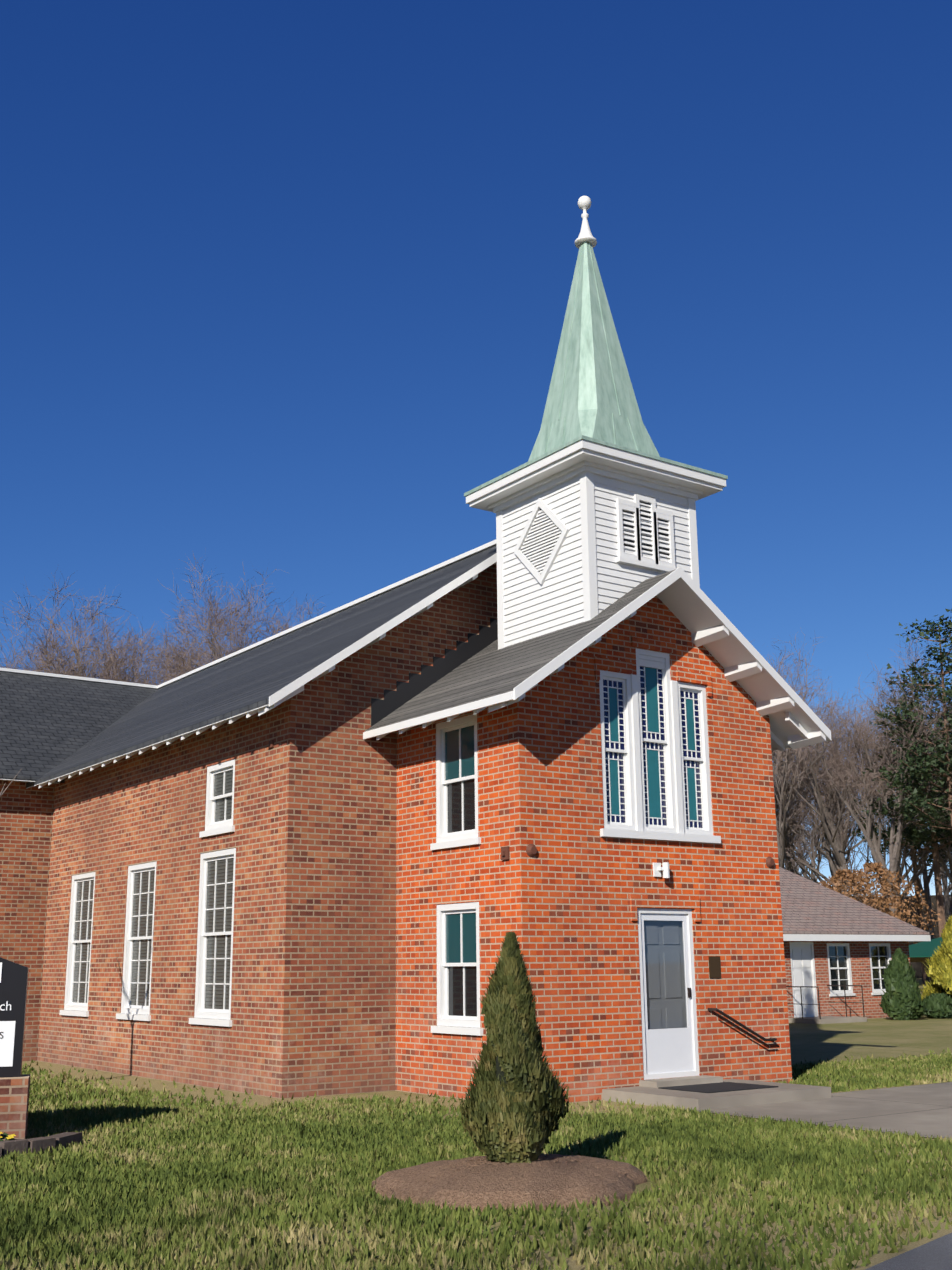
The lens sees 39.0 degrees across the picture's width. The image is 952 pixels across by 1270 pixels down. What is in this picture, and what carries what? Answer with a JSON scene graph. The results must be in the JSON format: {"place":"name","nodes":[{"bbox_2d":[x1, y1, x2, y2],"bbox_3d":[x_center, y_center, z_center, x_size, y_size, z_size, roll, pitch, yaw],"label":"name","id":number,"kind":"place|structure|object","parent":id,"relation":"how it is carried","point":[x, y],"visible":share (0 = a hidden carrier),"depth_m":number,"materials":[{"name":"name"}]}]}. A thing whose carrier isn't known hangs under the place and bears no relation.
{"place":"outdoors","nodes":[
{"label":"outdoors","id":0,"kind":"place"},
{"bbox_2d":[0,0,951,896],"label":"sky","id":1,"kind":"structure","parent":0,"point":[284,284],"materials":[{"name":"blue"}]},
{"bbox_2d":[0,978,951,1269],"bbox_3d":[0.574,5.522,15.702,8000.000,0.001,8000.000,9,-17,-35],"label":"ground","id":2,"kind":"structure","parent":0,"point":[870,1036],"depth_m":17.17,"materials":[{"name":"green plant"}]},
{"bbox_2d":[0,770,20,796],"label":"tree","id":3,"kind":"object","parent":2,"relation":"on","point":[1,793],"visible":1,"depth_m":18.17,"materials":[{"name":"brown plant"}]},
{"bbox_2d":[0,1074,30,1140],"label":"sign base","id":4,"kind":"object","parent":2,"relation":"on","point":[14,1098],"visible":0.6,"depth_m":12.68,"materials":[{"name":"red brick"}]},
{"bbox_2d":[0,957,28,1077],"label":"sign board","id":5,"kind":"object","parent":4,"relation":"on","point":[13,984],"visible":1,"depth_m":13.03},
{"bbox_2d":[0,962,1,982],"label":"salem sign text","id":6,"kind":"object","parent":5,"relation":"attached to","point":[0,970],"visible":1,"depth_m":13.05},
{"bbox_2d":[0,1001,10,1010],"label":"sign lettering","id":7,"kind":"object","parent":5,"relation":"attached to","point":[7,1004],"depth_m":12.99},
{"bbox_2d":[0,1021,15,1066],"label":"sign panel","id":8,"kind":"object","parent":5,"relation":"attached to","point":[7,1028],"visible":1,"depth_m":12.92,"materials":[{"name":"white plastic"}]},
{"bbox_2d":[0,779,54,1061],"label":"transept walls","id":9,"kind":"structure","parent":2,"relation":"on","point":[26,819],"depth_m":25.01,"materials":[{"name":"red brick"}]},
{"bbox_2d":[0,671,157,782],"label":"side wing roof","id":10,"kind":"structure","parent":9,"relation":"on","point":[47,724],"depth_m":28.60,"materials":[{"name":"grey"}]},
{"bbox_2d":[1,779,57,782],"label":"transept soffit","id":11,"kind":"structure","parent":10,"relation":"attached to","point":[22,780],"depth_m":24.82,"materials":[{"name":"white wood"}]},
{"bbox_2d":[0,667,156,688],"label":"ridge cap","id":12,"kind":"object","parent":10,"relation":"attached to","point":[76,677],"depth_m":31.38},
{"bbox_2d":[37,562,497,1098],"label":"nave walls","id":13,"kind":"structure","parent":2,"relation":"on","point":[311,839],"depth_m":18.70,"materials":[{"name":"brown brick"}]},
{"bbox_2d":[26,546,496,787],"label":"main roof","id":14,"kind":"structure","parent":13,"relation":"on","point":[256,677],"depth_m":22.39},
{"bbox_2d":[26,704,268,788],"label":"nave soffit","id":15,"kind":"structure","parent":14,"relation":"attached to","point":[154,743],"depth_m":20.41,"materials":[{"name":"white wood"}]},
{"bbox_2d":[39,540,496,787],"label":"roof trim","id":16,"kind":"structure","parent":14,"relation":"attached to","point":[290,690],"depth_m":19.75,"materials":[{"name":"white wood"}]},
{"bbox_2d":[59,648,720,1079],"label":"window frames","id":17,"kind":"structure","parent":13,"relation":"attached to","point":[637,826],"depth_m":18.17,"materials":[{"name":"white wood"}]},
{"bbox_2d":[72,770,233,1009],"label":"muntins","id":18,"kind":"object","parent":17,"relation":"on","point":[219,903],"visible":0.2,"depth_m":19.93,"materials":[{"name":"white wood"}]},
{"bbox_2d":[445,725,475,962],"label":"upper window panes","id":19,"kind":"structure","parent":17,"relation":"attached to","point":[453,949],"depth_m":17.58,"materials":[{"name":"teal glass"}]},
{"bbox_2d":[448,779,476,1016],"bbox_3d":[-0.158,3.404,17.436,0.001,3.065,0.810,9,-17,-35],"label":"dark glass","id":20,"kind":"object","parent":17,"relation":"attached to","point":[455,972],"visible":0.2,"depth_m":17.45,"materials":[{"name":"black glass"}]},
{"bbox_2d":[609,667,696,819],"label":"stained glass panes","id":21,"kind":"structure","parent":17,"relation":"attached to","point":[652,755],"depth_m":18.15,"materials":[{"name":"teal glass"}]},
{"bbox_2d":[603,666,702,827],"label":"stained glass borders","id":22,"kind":"object","parent":17,"relation":"attached to","point":[621,775],"visible":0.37,"depth_m":18.15,"materials":[{"name":"blue"}]},
{"bbox_2d":[371,618,497,726],"bbox_3d":[0.738,0.601,20.662,5.460,2.191,0.012,9,-17,-35],"label":"step flashing","id":23,"kind":"object","parent":13,"relation":"attached to","point":[405,692],"visible":0.33,"depth_m":19.66,"materials":[{"name":"black metal"}]},
{"bbox_2d":[0,553,951,982],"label":"bare trees","id":24,"kind":"object","parent":2,"relation":"on","point":[837,860],"depth_m":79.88,"materials":[{"name":"brown plant"}]},
{"bbox_2d":[367,1153,660,1211],"bbox_3d":[0.404,4.049,10.059,2.204,0.228,1.950,9,-17,-35],"label":"mulch bed","id":25,"kind":"object","parent":2,"relation":"on","point":[562,1183],"visible":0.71,"depth_m":9.54,"materials":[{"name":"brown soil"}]},
{"bbox_2d":[459,931,569,1162],"bbox_3d":[0.308,3.213,10.296,0.790,1.690,0.721,9,-17,-35],"label":"arborvitae","id":26,"kind":"object","parent":25,"relation":"on","point":[518,1122],"depth_m":10.05,"materials":[{"name":"green plant"}]},
{"bbox_2d":[395,596,791,1102],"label":"annex walls","id":27,"kind":"structure","parent":2,"relation":"on","point":[558,903],"depth_m":17.45,"materials":[{"name":"brick"}]},
{"bbox_2d":[365,569,675,731],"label":"annex roof","id":28,"kind":"structure","parent":27,"relation":"on","point":[490,670],"depth_m":17.98,"materials":[{"name":"grey"}]},
{"bbox_2d":[363,567,831,750],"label":"gable trim","id":29,"kind":"structure","parent":28,"relation":"attached to","point":[803,737],"depth_m":18.32,"materials":[{"name":"white wood"}]},
{"bbox_2d":[656,578,826,748],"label":"roof soffit","id":30,"kind":"structure","parent":28,"relation":"attached to","point":[685,605],"depth_m":18.86,"materials":[{"name":"white wood"}]},
{"bbox_2d":[269,740,774,867],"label":"wall anchors","id":31,"kind":"object","parent":27,"relation":"on","point":[531,850],"visible":1,"depth_m":16.59,"materials":[{"name":"brown metal"}]},
{"bbox_2d":[466,439,725,669],"bbox_3d":[1.758,-0.776,19.513,2.720,2.925,2.720,9,-17,-35],"label":"belfry","id":32,"kind":"object","parent":27,"relation":"on","point":[579,488],"visible":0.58,"depth_m":18.76,"materials":[{"name":"white wood"}]},
{"bbox_2d":[513,494,676,584],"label":"belfry louvres","id":33,"kind":"object","parent":32,"relation":"attached to","point":[637,558],"visible":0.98,"depth_m":18.86,"materials":[{"name":"white wood"}]},
{"bbox_2d":[464,241,727,496],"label":"spire","id":34,"kind":"structure","parent":32,"relation":"on","point":[591,397],"depth_m":19.80,"materials":[{"name":"green metal"}]},
{"bbox_2d":[575,196,596,248],"bbox_3d":[1.699,-6.459,20.909,0.350,0.820,0.350,9,-17,-35],"label":"finial","id":35,"kind":"object","parent":34,"relation":"on","point":[584,205],"visible":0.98,"depth_m":20.84,"materials":[{"name":"white metal"}]},
{"bbox_2d":[594,636,711,921],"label":"brick lintels","id":36,"kind":"structure","parent":27,"relation":"attached to","point":[658,901],"depth_m":17.88,"materials":[{"name":"brick"}]},
{"bbox_2d":[653,862,669,877],"bbox_3d":[2.429,3.090,17.619,0.214,0.200,0.107,-2,-14,7],"label":"flood lamp","id":37,"kind":"object","parent":27,"relation":"attached to","point":[657,868],"visible":0.96,"depth_m":17.59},
{"bbox_2d":[644,920,686,1028],"bbox_3d":[2.413,4.668,17.441,0.860,2.050,0.055,9,-17,-35],"label":"door","id":38,"kind":"structure","parent":27,"relation":"attached to","point":[669,991],"depth_m":17.51,"materials":[{"name":"grey glass"}]},
{"bbox_2d":[640,913,694,1073],"bbox_3d":[2.461,4.652,17.376,0.860,2.050,0.030,9,-17,-35],"label":"storm door","id":39,"kind":"structure","parent":27,"relation":"attached to","point":[669,1050],"depth_m":17.31,"materials":[{"name":"white metal"}]},
{"bbox_2d":[708,956,720,977],"bbox_3d":[3.183,4.426,17.892,0.200,0.280,0.015,9,-17,-35],"label":"plaque","id":40,"kind":"object","parent":27,"relation":"attached to","point":[714,967],"visible":0.93,"depth_m":17.88,"materials":[{"name":"brown metal"}]},
{"bbox_2d":[708,1008,776,1040],"bbox_3d":[3.558,5.201,17.918,1.194,0.460,0.120,9,-17,-35],"label":"hand rail","id":41,"kind":"object","parent":27,"relation":"attached to","point":[741,1024],"visible":1,"depth_m":17.84,"materials":[{"name":"grey metal"}]},
{"bbox_2d":[717,1013,775,1044],"bbox_3d":[3.611,5.257,17.892,1.085,0.441,0.023,9,-17,-35],"label":"hand rail","id":42,"kind":"object","parent":27,"relation":"attached to","point":[737,1026],"visible":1,"depth_m":17.85,"materials":[{"name":"black metal"}]},
{"bbox_2d":[602,1075,831,1109],"bbox_3d":[2.937,5.586,16.380,2.250,0.250,1.650,9,-17,-35],"label":"stoop","id":43,"kind":"object","parent":2,"relation":"on","point":[647,1092],"visible":0.82,"depth_m":15.95,"materials":[{"name":"concrete"}]},
{"bbox_2d":[658,1082,777,1092],"bbox_3d":[2.965,5.532,16.414,1.200,0.012,0.850,9,-17,-35],"label":"door mat","id":44,"kind":"object","parent":43,"relation":"on","point":[717,1087],"depth_m":16.35,"materials":[{"name":"black rubber"}]},
{"bbox_2d":[788,1016,866,1023],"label":"porch slab","id":45,"kind":"structure","parent":2,"relation":"on","point":[825,1020],"depth_m":36.24,"materials":[{"name":"grey concrete"}]},
{"bbox_2d":[786,985,864,1018],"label":"wing rails","id":46,"kind":"object","parent":45,"relation":"on","point":[845,1002],"visible":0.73,"depth_m":36.76,"materials":[{"name":"metal"}]},
{"bbox_2d":[797,795,951,922],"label":"trees","id":47,"kind":"object","parent":2,"relation":"on","point":[854,867],"visible":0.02,"depth_m":118.37,"materials":[{"name":"plant"}]},
{"bbox_2d":[818,861,940,943],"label":"tree","id":48,"kind":"object","parent":2,"relation":"on","point":[854,878],"depth_m":69.70,"materials":[{"name":"brown plant"}]},
{"bbox_2d":[850,609,951,983],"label":"tree","id":49,"kind":"object","parent":2,"relation":"on","point":[912,834],"depth_m":77.13,"materials":[{"name":"green plant"}]},
{"bbox_2d":[879,947,926,1019],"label":"conical shrub","id":50,"kind":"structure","parent":2,"relation":"on","point":[901,999],"depth_m":37.51,"materials":[{"name":"green plant"}]},
{"bbox_2d":[861,895,951,977],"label":"forest","id":51,"kind":"object","parent":2,"relation":"on","point":[916,966],"depth_m":125.39,"materials":[{"name":"brown plant"}]},
{"bbox_2d":[919,915,951,1000],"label":"yellow shrub","id":52,"kind":"object","parent":2,"relation":"on","point":[940,968],"depth_m":39.67,"materials":[{"name":"yellow plant"}]},
{"bbox_2d":[921,993,951,1017],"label":"boxwood","id":53,"kind":"object","parent":2,"relation":"on","point":[938,1004],"depth_m":38.08,"materials":[{"name":"green plant"}]},
{"bbox_2d":[685,1082,951,1138],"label":"concrete pavement","id":54,"kind":"structure","parent":0,"point":[925,1110],"depth_m":14.94,"materials":[{"name":"grey concrete"}]},
{"bbox_2d":[784,941,909,1018],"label":"wing walls","id":55,"kind":"structure","parent":0,"point":[860,963],"depth_m":38.47,"materials":[{"name":"red brick"}]},
{"bbox_2d":[790,942,890,1017],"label":"wing window frames","id":56,"kind":"structure","parent":55,"relation":"attached to","point":[802,963],"depth_m":37.70,"materials":[{"name":"white wood"}]},
{"bbox_2d":[829,946,887,989],"bbox_3d":[8.191,9.204,36.969,9.870,1.220,0.001,9,-17,-35],"label":"wing glass","id":57,"kind":"object","parent":56,"relation":"in","point":[842,961],"depth_m":38.72,"materials":[{"name":"glass"}]},
{"bbox_2d":[779,867,929,934],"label":"wing roof","id":58,"kind":"structure","parent":55,"relation":"on","point":[809,906],"depth_m":39.52,"materials":[{"name":"grey"}]},
{"bbox_2d":[783,934,930,941],"bbox_3d":[5.619,8.890,39.102,14.540,0.180,7.340,9,-17,-35],"label":"fascia board","id":59,"kind":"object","parent":58,"relation":"attached to","point":[829,937],"depth_m":38.29,"materials":[{"name":"white wood"}]},
{"bbox_2d":[865,1233,951,1269],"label":"sidewalk","id":60,"kind":"structure","parent":0,"point":[935,1254],"depth_m":7.49,"materials":[{"name":"concrete"}]},
{"bbox_2d":[910,957,931,961],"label":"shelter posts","id":61,"kind":"object","parent":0,"point":[918,959],"visible":0.17,"depth_m":50.79,"materials":[{"name":"brown wood"}]},
{"bbox_2d":[909,937,942,957],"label":"shelter roof","id":62,"kind":"structure","parent":61,"relation":"on","point":[925,949],"depth_m":48.48,"materials":[{"name":"green metal"}]},
{"label":"bed soil","id":63,"kind":"structure","parent":0,"visible":0},
{"bbox_2d":[0,1132,15,1140],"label":"pansy","id":64,"kind":"object","parent":63,"relation":"on","point":[4,1135],"depth_m":12.06,"materials":[{"name":"yellow plant"}]},
{"bbox_2d":[0,1132,81,1158],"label":"bed stones","id":65,"kind":"object","parent":63,"relation":"on","point":[44,1143],"visible":0.66,"depth_m":12.11,"materials":[{"name":"grey stone"}]}
]}

